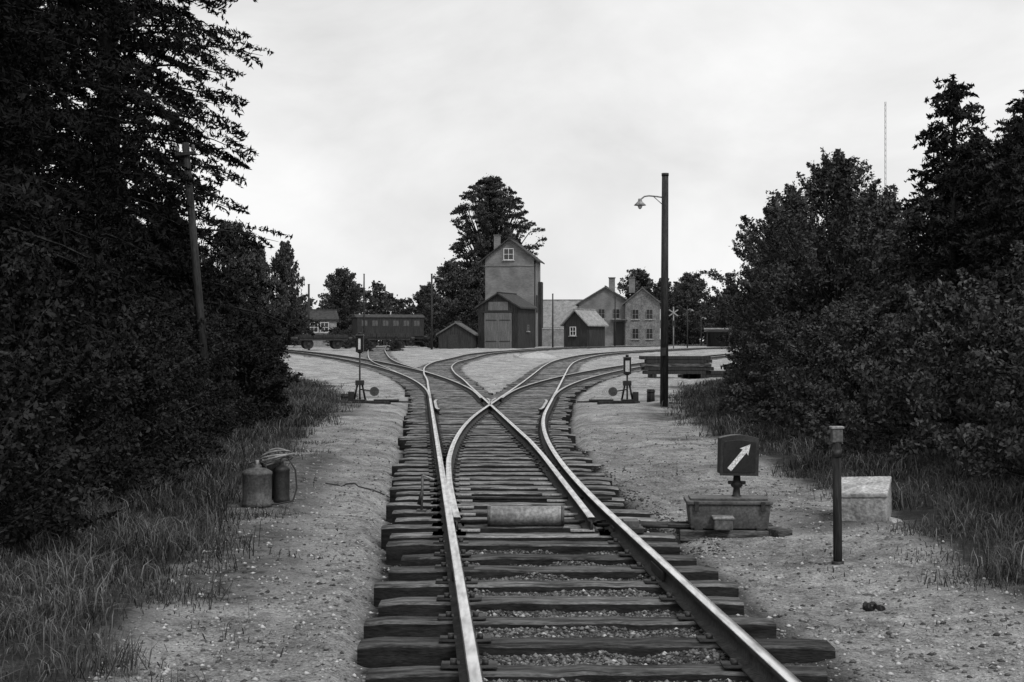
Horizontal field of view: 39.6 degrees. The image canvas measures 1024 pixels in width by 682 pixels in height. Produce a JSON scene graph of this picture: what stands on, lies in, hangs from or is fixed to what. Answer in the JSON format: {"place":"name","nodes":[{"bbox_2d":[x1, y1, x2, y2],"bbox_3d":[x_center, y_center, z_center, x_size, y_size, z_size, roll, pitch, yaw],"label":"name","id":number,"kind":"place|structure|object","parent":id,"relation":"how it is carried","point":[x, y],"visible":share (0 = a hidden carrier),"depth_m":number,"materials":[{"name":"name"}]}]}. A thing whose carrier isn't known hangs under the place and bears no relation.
{"place":"outdoors","nodes":[
{"label":"outdoors","id":0,"kind":"place"},
{"bbox_2d":[0,375,360,681],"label":"verge grass","id":1,"kind":"structure","parent":0,"point":[157,538],"depth_m":11.21,"materials":[{"name":"plant"}]},
{"bbox_2d":[0,341,1023,681],"bbox_3d":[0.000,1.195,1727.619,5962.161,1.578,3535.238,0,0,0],"label":"ground","id":2,"kind":"structure","parent":0,"point":[502,371],"depth_m":11.54,"materials":[{"name":"grey gravel"}]},
{"bbox_2d":[0,155,62,447],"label":"spruce tree","id":3,"kind":"object","parent":2,"relation":"on","point":[17,193],"visible":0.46,"depth_m":15.08,"materials":[{"name":"black plant"}]},
{"bbox_2d":[17,207,89,343],"bbox_3d":[-7.306,-0.258,21.552,2.390,3.679,2.186,0,0,-2],"label":"deciduous tree","id":4,"kind":"object","parent":2,"relation":"on","point":[45,224],"visible":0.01,"depth_m":21.31,"materials":[{"name":"black plant"}]},
{"bbox_2d":[0,0,113,234],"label":"spruce tree","id":5,"kind":"object","parent":2,"relation":"on","point":[48,151],"visible":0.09,"depth_m":22.59,"materials":[{"name":"black plant"}]},
{"bbox_2d":[0,0,179,448],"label":"spruce tree","id":6,"kind":"object","parent":2,"relation":"on","point":[9,31],"visible":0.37,"depth_m":19.70,"materials":[{"name":"black plant"}]},
{"bbox_2d":[75,143,123,251],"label":"spruce tree","id":7,"kind":"object","parent":2,"relation":"on","point":[86,187],"visible":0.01,"depth_m":37.74,"materials":[{"name":"black plant"}]},
{"bbox_2d":[0,0,235,402],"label":"spruce tree","id":8,"kind":"object","parent":2,"relation":"on","point":[114,236],"visible":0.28,"depth_m":24.63,"materials":[{"name":"black plant"}]},
{"bbox_2d":[91,224,160,325],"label":"deciduous tree","id":9,"kind":"object","parent":2,"relation":"on","point":[121,252],"visible":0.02,"depth_m":27.39,"materials":[{"name":"black plant"}]},
{"bbox_2d":[123,214,143,257],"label":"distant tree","id":10,"kind":"object","parent":2,"relation":"on","point":[136,216],"visible":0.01,"depth_m":139.87,"materials":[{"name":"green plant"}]},
{"bbox_2d":[0,229,303,548],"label":"shrub thicket","id":11,"kind":"object","parent":2,"relation":"on","point":[108,412],"visible":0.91,"depth_m":16.64,"materials":[{"name":"black plant"}]},
{"bbox_2d":[24,0,334,395],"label":"spruce tree","id":12,"kind":"object","parent":2,"relation":"on","point":[144,44],"visible":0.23,"depth_m":30.81,"materials":[{"name":"black plant"}]},
{"bbox_2d":[130,200,235,319],"bbox_3d":[-8.154,-0.959,33.917,3.386,5.212,3.097,0,0,2],"label":"deciduous tree","id":13,"kind":"object","parent":2,"relation":"on","point":[187,254],"visible":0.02,"depth_m":33.82,"materials":[{"name":"black plant"}]},
{"bbox_2d":[175,142,209,399],"bbox_3d":[-5.521,-0.893,24.988,0.360,5.200,0.195,-5,0,0],"label":"telephone pole","id":14,"kind":"object","parent":2,"relation":"on","point":[186,153],"visible":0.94,"depth_m":24.94,"materials":[{"name":"grey wood"}]},
{"bbox_2d":[178,234,256,308],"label":"deciduous tree","id":15,"kind":"object","parent":2,"relation":"on","point":[201,258],"visible":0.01,"depth_m":40.75,"materials":[{"name":"black plant"}]},
{"bbox_2d":[201,217,268,319],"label":"distant tree","id":16,"kind":"object","parent":2,"relation":"on","point":[239,262],"visible":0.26,"depth_m":149.12,"materials":[{"name":"black plant"}]},
{"bbox_2d":[242,460,271,507],"bbox_3d":[-2.760,1.540,15.400,0.330,0.500,0.330,0,0,-17],"label":"metal canister","id":17,"kind":"object","parent":2,"relation":"on","point":[257,483],"visible":0.96,"depth_m":15.27,"materials":[{"name":"grey paint"}]},
{"bbox_2d":[236,243,290,342],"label":"distant tree","id":18,"kind":"object","parent":2,"relation":"on","point":[259,268],"visible":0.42,"depth_m":151.15,"materials":[{"name":"black plant"}]},
{"bbox_2d":[260,453,278,498],"bbox_3d":[-2.680,1.497,15.850,0.248,0.495,0.248,0,0,21],"label":"metal canister","id":19,"kind":"object","parent":2,"relation":"on","point":[271,467],"visible":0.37,"depth_m":15.74,"materials":[{"name":"metal"}]},
{"bbox_2d":[260,448,297,504],"bbox_3d":[-2.551,1.469,15.532,0.382,0.614,0.282,0,0,-18],"label":"hose coil","id":20,"kind":"object","parent":2,"relation":"on","point":[278,457],"visible":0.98,"depth_m":15.48,"materials":[{"name":"rubber"}]},
{"bbox_2d":[273,459,289,502],"bbox_3d":[-2.530,1.507,15.620,0.182,0.520,0.182,0,0,21],"label":"metal canister","id":21,"kind":"object","parent":2,"relation":"on","point":[281,470],"visible":0.97,"depth_m":15.55,"materials":[{"name":"metal"}]},
{"bbox_2d":[264,240,311,347],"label":"distant tree","id":22,"kind":"object","parent":2,"relation":"on","point":[281,264],"visible":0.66,"depth_m":155.20,"materials":[{"name":"black plant"}]},
{"bbox_2d":[308,284,309,349],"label":"telephone pole","id":23,"kind":"object","parent":2,"relation":"on","point":[308,308],"visible":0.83,"depth_m":139.91,"materials":[{"name":"grey wood"}]},
{"bbox_2d":[303,309,338,346],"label":"white cottage","id":24,"kind":"structure","parent":2,"relation":"on","point":[328,318],"depth_m":163.19,"materials":[{"name":"tile"}]},
{"bbox_2d":[291,334,352,348],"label":"flat wagon","id":25,"kind":"object","parent":2,"relation":"on","point":[308,343],"visible":0.98,"depth_m":134.96,"materials":[{"name":"metal"}]},
{"bbox_2d":[323,327,341,345],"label":"distant bush","id":26,"kind":"object","parent":2,"relation":"on","point":[337,330],"visible":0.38,"depth_m":153.79,"materials":[{"name":"black plant"}]},
{"bbox_2d":[340,394,347,402],"bbox_3d":[-4.750,1.676,40.400,0.250,0.350,0.250,0,0,0],"label":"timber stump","id":27,"kind":"object","parent":2,"relation":"on","point":[345,397],"visible":0.58,"depth_m":40.30,"materials":[{"name":"grey wood"}]},
{"bbox_2d":[316,266,372,332],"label":"distant tree","id":28,"kind":"object","parent":2,"relation":"on","point":[342,286],"visible":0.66,"depth_m":174.01,"materials":[{"name":"black plant"}]},
{"bbox_2d":[339,330,355,348],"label":"distant bush","id":29,"kind":"object","parent":2,"relation":"on","point":[346,344],"visible":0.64,"depth_m":145.75,"materials":[{"name":"black plant"}]},
{"bbox_2d":[325,483,389,497],"bbox_3d":[-1.789,1.847,17.460,1.439,0.190,0.205,0,0,38],"label":"ground cable","id":30,"kind":"object","parent":2,"relation":"on","point":[358,486],"visible":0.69,"depth_m":17.46,"materials":[{"name":"rubber"}]},
{"bbox_2d":[363,274,364,332],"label":"telephone pole","id":31,"kind":"object","parent":2,"relation":"on","point":[363,303],"visible":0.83,"depth_m":149.95,"materials":[{"name":"grey wood"}]},
{"bbox_2d":[364,337,372,351],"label":"distant bush","id":32,"kind":"object","parent":2,"relation":"on","point":[367,345],"visible":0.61,"depth_m":130.80,"materials":[{"name":"black plant"}]},
{"bbox_2d":[347,332,410,403],"bbox_3d":[-3.730,0.779,40.000,1.800,2.050,0.520,0,0,0],"label":"switch stand","id":33,"kind":"object","parent":2,"relation":"on","point":[374,391],"visible":0.92,"depth_m":39.90,"materials":[{"name":"black metal"}]},
{"bbox_2d":[351,314,427,345],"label":"passenger carriage","id":34,"kind":"object","parent":2,"relation":"on","point":[413,325],"visible":0.63,"depth_m":154.90,"materials":[{"name":"metal"}]},
{"bbox_2d":[385,336,405,350],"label":"distant bush","id":35,"kind":"object","parent":2,"relation":"on","point":[396,342],"visible":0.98,"depth_m":133.85,"materials":[{"name":"black plant"}]},
{"bbox_2d":[399,285,441,344],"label":"distant tree","id":36,"kind":"object","parent":2,"relation":"on","point":[417,296],"visible":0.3,"depth_m":181.09,"materials":[{"name":"black plant"}]},
{"bbox_2d":[412,323,430,346],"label":"distant bush","id":37,"kind":"object","parent":2,"relation":"on","point":[427,331],"visible":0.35,"depth_m":159.66,"materials":[{"name":"black plant"}]},
{"bbox_2d":[425,329,439,347],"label":"distant bush","id":38,"kind":"object","parent":2,"relation":"on","point":[435,340],"visible":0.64,"depth_m":149.60,"materials":[{"name":"black plant"}]},
{"bbox_2d":[431,274,443,349],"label":"lamp post","id":39,"kind":"object","parent":2,"relation":"on","point":[432,278],"visible":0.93,"depth_m":139.93,"materials":[{"name":"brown wood"}]},
{"bbox_2d":[418,258,484,333],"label":"distant tree","id":40,"kind":"object","parent":2,"relation":"on","point":[450,298],"visible":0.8,"depth_m":175.09,"materials":[{"name":"black plant"}]},
{"bbox_2d":[436,321,478,348],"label":"shed","id":41,"kind":"structure","parent":2,"relation":"on","point":[457,335],"depth_m":146.23,"materials":[{"name":"grey wood"}]},
{"bbox_2d":[448,335,457,348],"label":"door","id":42,"kind":"structure","parent":41,"relation":"in","point":[452,339],"depth_m":146.21,"materials":[{"name":"wood"}]},
{"bbox_2d":[441,260,484,329],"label":"distant tree","id":43,"kind":"object","parent":2,"relation":"on","point":[477,271],"visible":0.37,"depth_m":178.75,"materials":[{"name":"black plant"}]},
{"bbox_2d":[448,173,546,299],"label":"pine tree","id":44,"kind":"object","parent":2,"relation":"on","point":[490,216],"visible":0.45,"depth_m":184.74,"materials":[{"name":"black plant"}]},
{"bbox_2d":[270,280,727,345],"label":"distant tree line","id":45,"kind":"object","parent":2,"relation":"on","point":[384,302],"depth_m":192.28,"materials":[{"name":"black plant"}]},
{"bbox_2d":[474,292,537,348],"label":"wooden shed","id":46,"kind":"structure","parent":2,"relation":"on","point":[506,320],"depth_m":147.77,"materials":[{"name":"wood"}]},
{"bbox_2d":[484,313,497,347],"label":"door leaf","id":47,"kind":"structure","parent":46,"relation":"in","point":[490,327],"depth_m":147.83,"materials":[{"name":"grey wood"}]},
{"bbox_2d":[498,313,511,348],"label":"door leaf","id":48,"kind":"structure","parent":46,"relation":"in","point":[504,319],"depth_m":147.32,"materials":[{"name":"grey wood"}]},
{"bbox_2d":[481,235,544,346],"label":"water tower","id":49,"kind":"structure","parent":2,"relation":"on","point":[512,265],"depth_m":161.98,"materials":[{"name":"concrete"}]},
{"bbox_2d":[504,249,512,258],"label":"window glass","id":50,"kind":"structure","parent":49,"relation":"in","point":[505,250],"depth_m":161.90,"materials":[{"name":"grey glass"}]},
{"bbox_2d":[513,352,556,358],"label":"gravel heap","id":51,"kind":"object","parent":2,"relation":"on","point":[536,355],"visible":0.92,"depth_m":106.97,"materials":[{"name":"gravel"}]},
{"bbox_2d":[542,329,563,346],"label":"wall","id":52,"kind":"structure","parent":2,"relation":"on","point":[547,337],"depth_m":165.86,"materials":[{"name":"grey paint"}]},
{"bbox_2d":[552,294,553,347],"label":"telephone pole","id":53,"kind":"object","parent":2,"relation":"on","point":[552,324],"visible":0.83,"depth_m":149.94,"materials":[{"name":"grey wood"}]},
{"bbox_2d":[88,423,1023,681],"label":"path pebbles","id":54,"kind":"object","parent":2,"relation":"on","point":[165,670],"visible":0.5,"depth_m":9.91,"materials":[{"name":"gravel"}]},
{"bbox_2d":[389,451,727,567],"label":"turnout gravel","id":55,"kind":"structure","parent":2,"relation":"on","point":[691,551],"depth_m":13.61,"materials":[{"name":"grey gravel"}]},
{"bbox_2d":[285,345,835,681],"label":"railway track","id":56,"kind":"structure","parent":2,"relation":"on","point":[470,447],"depth_m":11.45,"materials":[{"name":"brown wood"}]},
{"bbox_2d":[354,333,414,348],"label":"flat wagon","id":57,"kind":"object","parent":56,"relation":"on","point":[372,337],"visible":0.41,"depth_m":136.83,"materials":[{"name":"metal"}]},
{"bbox_2d":[416,475,433,511],"bbox_3d":[-0.887,1.586,14.600,0.174,0.431,0.120,2,0,0],"label":"switch key lever","id":58,"kind":"object","parent":56,"relation":"attached to","point":[420,502],"visible":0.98,"depth_m":14.59,"materials":[{"name":"grey paint"}]},
{"bbox_2d":[487,506,563,525],"bbox_3d":[0.130,1.640,13.350,0.720,0.188,0.188,0,0,1],"label":"metal pipe","id":59,"kind":"object","parent":56,"relation":"on","point":[525,515],"visible":1,"depth_m":13.27,"materials":[{"name":"metal"}]},
{"bbox_2d":[611,518,690,533],"bbox_3d":[1.296,1.680,12.950,0.772,0.110,0.300,0,0,0],"label":"switch lock gear","id":60,"kind":"object","parent":56,"relation":"on","point":[634,525],"visible":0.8,"depth_m":12.88,"materials":[{"name":"metal"}]},
{"bbox_2d":[107,383,1019,668],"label":"sparse weeds","id":61,"kind":"object","parent":2,"relation":"on","point":[355,559],"visible":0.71,"depth_m":10.31,"materials":[{"name":"grey plant"}]},
{"bbox_2d":[560,309,608,346],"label":"switch hut","id":62,"kind":"object","parent":2,"relation":"on","point":[584,327],"visible":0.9,"depth_m":153.76,"materials":[{"name":"black wood"}]},
{"bbox_2d":[589,330,592,346],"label":"door","id":63,"kind":"structure","parent":62,"relation":"in","point":[590,331],"depth_m":153.16,"materials":[{"name":"grey wood"}]},
{"bbox_2d":[579,287,625,345],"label":"walls","id":64,"kind":"structure","parent":2,"relation":"on","point":[604,298],"depth_m":184.32,"materials":[{"name":"paint"}]},
{"bbox_2d":[575,287,604,305],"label":"roof slope","id":65,"kind":"structure","parent":64,"relation":"on","point":[576,304],"depth_m":184.28,"materials":[{"name":"grey tile"}]},
{"bbox_2d":[616,322,623,345],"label":"door","id":66,"kind":"structure","parent":64,"relation":"attached to","point":[619,333],"depth_m":184.07,"materials":[{"name":"black paint"}]},
{"bbox_2d":[460,549,748,681],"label":"ballast gravel","id":67,"kind":"structure","parent":2,"relation":"on","point":[703,652],"depth_m":8.71,"materials":[{"name":"grey gravel"}]},
{"bbox_2d":[577,355,639,403],"bbox_3d":[2.770,1.121,41.000,1.800,1.450,0.520,0,0,0],"label":"switch stand","id":68,"kind":"object","parent":2,"relation":"on","point":[613,391],"visible":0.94,"depth_m":40.89,"materials":[{"name":"black metal"}]},
{"bbox_2d":[614,293,615,345],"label":"telephone pole","id":69,"kind":"object","parent":2,"relation":"on","point":[615,323],"visible":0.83,"depth_m":159.95,"materials":[{"name":"grey wood"}]},
{"bbox_2d":[615,267,660,301],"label":"distant tree","id":70,"kind":"object","parent":2,"relation":"on","point":[642,279],"visible":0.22,"depth_m":213.93,"materials":[{"name":"black plant"}]},
{"bbox_2d":[625,289,660,345],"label":"gable walls","id":71,"kind":"structure","parent":2,"relation":"on","point":[642,300],"depth_m":183.00,"materials":[{"name":"grey paint"}]},
{"bbox_2d":[629,278,634,292],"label":"chimney","id":72,"kind":"object","parent":71,"relation":"on","point":[631,285],"visible":1,"depth_m":189.84,"materials":[{"name":"brick"}]},
{"bbox_2d":[647,389,654,401],"bbox_3d":[4.050,1.612,41.500,0.250,0.410,0.250,0,0,0],"label":"timber stump","id":73,"kind":"object","parent":2,"relation":"on","point":[650,395],"visible":0.83,"depth_m":41.40,"materials":[{"name":"grey wood"}]},
{"bbox_2d":[634,173,668,406],"bbox_3d":[3.820,-1.352,39.000,0.960,6.501,0.340,0,0,0],"label":"lamp post","id":74,"kind":"object","parent":2,"relation":"on","point":[664,320],"visible":0.96,"depth_m":38.91,"materials":[{"name":"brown wood"}]},
{"bbox_2d":[653,278,680,344],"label":"distant tree","id":75,"kind":"object","parent":2,"relation":"on","point":[657,285],"visible":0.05,"depth_m":219.50,"materials":[{"name":"black plant"}]},
{"bbox_2d":[669,307,678,347],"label":"level crossing sign","id":76,"kind":"object","parent":2,"relation":"on","point":[673,320],"visible":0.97,"depth_m":139.90,"materials":[{"name":"metal"}]},
{"bbox_2d":[639,356,713,378],"bbox_3d":[7.503,1.194,64.992,3.380,1.015,1.617,0,0,-2],"label":"timber stack","id":77,"kind":"object","parent":2,"relation":"on","point":[700,367],"visible":0.98,"depth_m":64.23,"materials":[{"name":"grey wood"}]},
{"bbox_2d":[668,280,707,344],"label":"distant tree","id":78,"kind":"object","parent":2,"relation":"on","point":[680,300],"visible":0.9,"depth_m":204.24,"materials":[{"name":"black plant"}]},
{"bbox_2d":[687,306,693,347],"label":"lamp post","id":79,"kind":"object","parent":2,"relation":"on","point":[687,324],"visible":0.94,"depth_m":149.94,"materials":[{"name":"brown wood"}]},
{"bbox_2d":[668,270,716,344],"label":"distant tree","id":80,"kind":"object","parent":2,"relation":"on","point":[698,284],"visible":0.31,"depth_m":214.05,"materials":[{"name":"black plant"}]},
{"bbox_2d":[597,495,791,541],"bbox_3d":[1.665,1.626,13.141,1.759,0.388,0.770,0,0,3],"label":"point machine","id":81,"kind":"object","parent":2,"relation":"on","point":[729,516],"visible":0.98,"depth_m":12.91,"materials":[{"name":"grey metal"}]},
{"bbox_2d":[717,434,758,496],"bbox_3d":[2.076,1.172,13.108,0.355,0.627,0.225,1,0,-2],"label":"point indicator lantern","id":82,"kind":"object","parent":81,"relation":"on","point":[737,456],"visible":0.98,"depth_m":13.00,"materials":[{"name":"metal"}]},
{"bbox_2d":[678,370,730,377],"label":"timber stack","id":83,"kind":"object","parent":2,"relation":"on","point":[713,374],"visible":0.45,"depth_m":66.00,"materials":[{"name":"grey wood"}]},
{"bbox_2d":[704,328,729,346],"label":"platform shelter","id":84,"kind":"object","parent":2,"relation":"on","point":[712,335],"visible":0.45,"depth_m":160.61,"materials":[{"name":"black wood"}]},
{"bbox_2d":[703,284,742,344],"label":"distant tree","id":85,"kind":"object","parent":2,"relation":"on","point":[719,323],"visible":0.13,"depth_m":199.36,"materials":[{"name":"black plant"}]},
{"bbox_2d":[716,224,775,362],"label":"deciduous tree","id":86,"kind":"object","parent":2,"relation":"on","point":[726,340],"visible":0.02,"depth_m":48.08,"materials":[{"name":"black plant"}]},
{"bbox_2d":[690,181,845,379],"bbox_3d":[7.808,-1.404,39.686,5.679,6.140,4.864,0,0,-1],"label":"deciduous tree","id":87,"kind":"object","parent":2,"relation":"on","point":[789,200],"visible":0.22,"depth_m":39.75,"materials":[{"name":"black plant"}]},
{"bbox_2d":[724,147,915,364],"bbox_3d":[6.995,-1.351,31.958,4.767,6.018,5.565,0,0,-7],"label":"deciduous tree","id":88,"kind":"object","parent":2,"relation":"on","point":[845,209],"visible":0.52,"depth_m":31.50,"materials":[{"name":"black plant"}]},
{"bbox_2d":[829,426,843,564],"bbox_3d":[2.595,1.253,11.350,0.105,1.145,0.100,0,0,0],"label":"marker post","id":89,"kind":"object","parent":2,"relation":"on","point":[836,436],"visible":0.9,"depth_m":11.32,"materials":[{"name":"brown wood"}]},
{"bbox_2d":[659,377,1023,596],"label":"verge grass","id":90,"kind":"structure","parent":2,"relation":"on","point":[708,390],"depth_m":15.60,"materials":[{"name":"plant"}]},
{"bbox_2d":[714,254,1023,485],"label":"shrub thicket","id":91,"kind":"object","parent":2,"relation":"on","point":[942,381],"visible":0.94,"depth_m":19.02,"materials":[{"name":"black plant"}]},
{"bbox_2d":[841,476,901,522],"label":"concrete block","id":92,"kind":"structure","parent":2,"relation":"on","point":[868,498],"depth_m":13.51,"materials":[{"name":"grey concrete"}]},
{"bbox_2d":[862,601,885,610],"bbox_3d":[2.437,1.796,9.583,0.151,0.077,0.148,0,0,0],"label":"coal lump","id":93,"kind":"object","parent":2,"relation":"on","point":[870,606],"visible":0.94,"depth_m":9.56,"materials":[{"name":"black stone"}]},
{"bbox_2d":[827,187,923,292],"bbox_3d":[9.717,-1.175,36.715,4.086,5.768,4.366,0,0,22],"label":"deciduous tree","id":94,"kind":"object","parent":2,"relation":"on","point":[890,194],"visible":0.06,"depth_m":36.69,"materials":[{"name":"black plant"}]},
{"bbox_2d":[867,166,950,300],"bbox_3d":[10.296,-1.359,32.921,4.864,6.140,5.679,0,0,-14],"label":"deciduous tree","id":95,"kind":"object","parent":2,"relation":"on","point":[906,217],"visible":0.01,"depth_m":33.21,"materials":[{"name":"black plant"}]},
{"bbox_2d":[865,139,999,301],"bbox_3d":[9.463,-1.181,28.120,4.475,5.649,5.224,0,0,-24],"label":"deciduous tree","id":96,"kind":"object","parent":2,"relation":"on","point":[940,194],"visible":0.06,"depth_m":27.98,"materials":[{"name":"black plant"}]},
{"bbox_2d":[874,73,1005,367],"bbox_3d":[7.856,-1.548,25.023,3.615,6.330,3.620,0,0,33],"label":"young spruce tree","id":97,"kind":"object","parent":2,"relation":"on","point":[953,94],"visible":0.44,"depth_m":24.81,"materials":[{"name":"black plant"}]},
{"bbox_2d":[936,129,1022,293],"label":"deciduous tree","id":98,"kind":"object","parent":2,"relation":"on","point":[945,232],"visible":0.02,"depth_m":24.77,"materials":[{"name":"black plant"}]},
{"bbox_2d":[949,115,1023,316],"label":"young spruce tree","id":99,"kind":"object","parent":2,"relation":"on","point":[1015,141],"visible":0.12,"depth_m":23.75,"materials":[{"name":"black plant"}]},
{"bbox_2d":[960,153,1023,312],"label":"young spruce tree","id":100,"kind":"object","parent":2,"relation":"on","point":[1012,183],"visible":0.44,"depth_m":21.54,"materials":[{"name":"black plant"}]},
{"bbox_2d":[967,90,1023,266],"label":"young spruce tree","id":101,"kind":"object","parent":2,"relation":"on","point":[1017,107],"visible":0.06,"depth_m":25.46,"materials":[{"name":"black plant"}]},
{"bbox_2d":[991,133,1007,158],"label":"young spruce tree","id":102,"kind":"object","parent":2,"relation":"on","point":[997,136],"visible":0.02,"depth_m":35.50,"materials":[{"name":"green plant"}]},
{"bbox_2d":[1005,240,1023,290],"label":"deciduous tree","id":103,"kind":"object","parent":2,"relation":"on","point":[1020,252],"visible":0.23,"depth_m":20.72,"materials":[{"name":"black plant"}]},
{"bbox_2d":[39,0,1023,340],"label":"sky","id":104,"kind":"structure","parent":0,"point":[368,122],"materials":[{"name":"white"}]},
{"bbox_2d":[543,300,580,327],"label":"wing roof slope","id":105,"kind":"structure","parent":0,"point":[563,310],"depth_m":189.06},
{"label":"main roof slope","id":106,"kind":"object","parent":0,"visible":0},
{"bbox_2d":[609,278,614,291],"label":"chimney","id":107,"kind":"object","parent":106,"relation":"on","point":[611,283],"visible":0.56,"depth_m":190.65,"materials":[{"name":"brick"}]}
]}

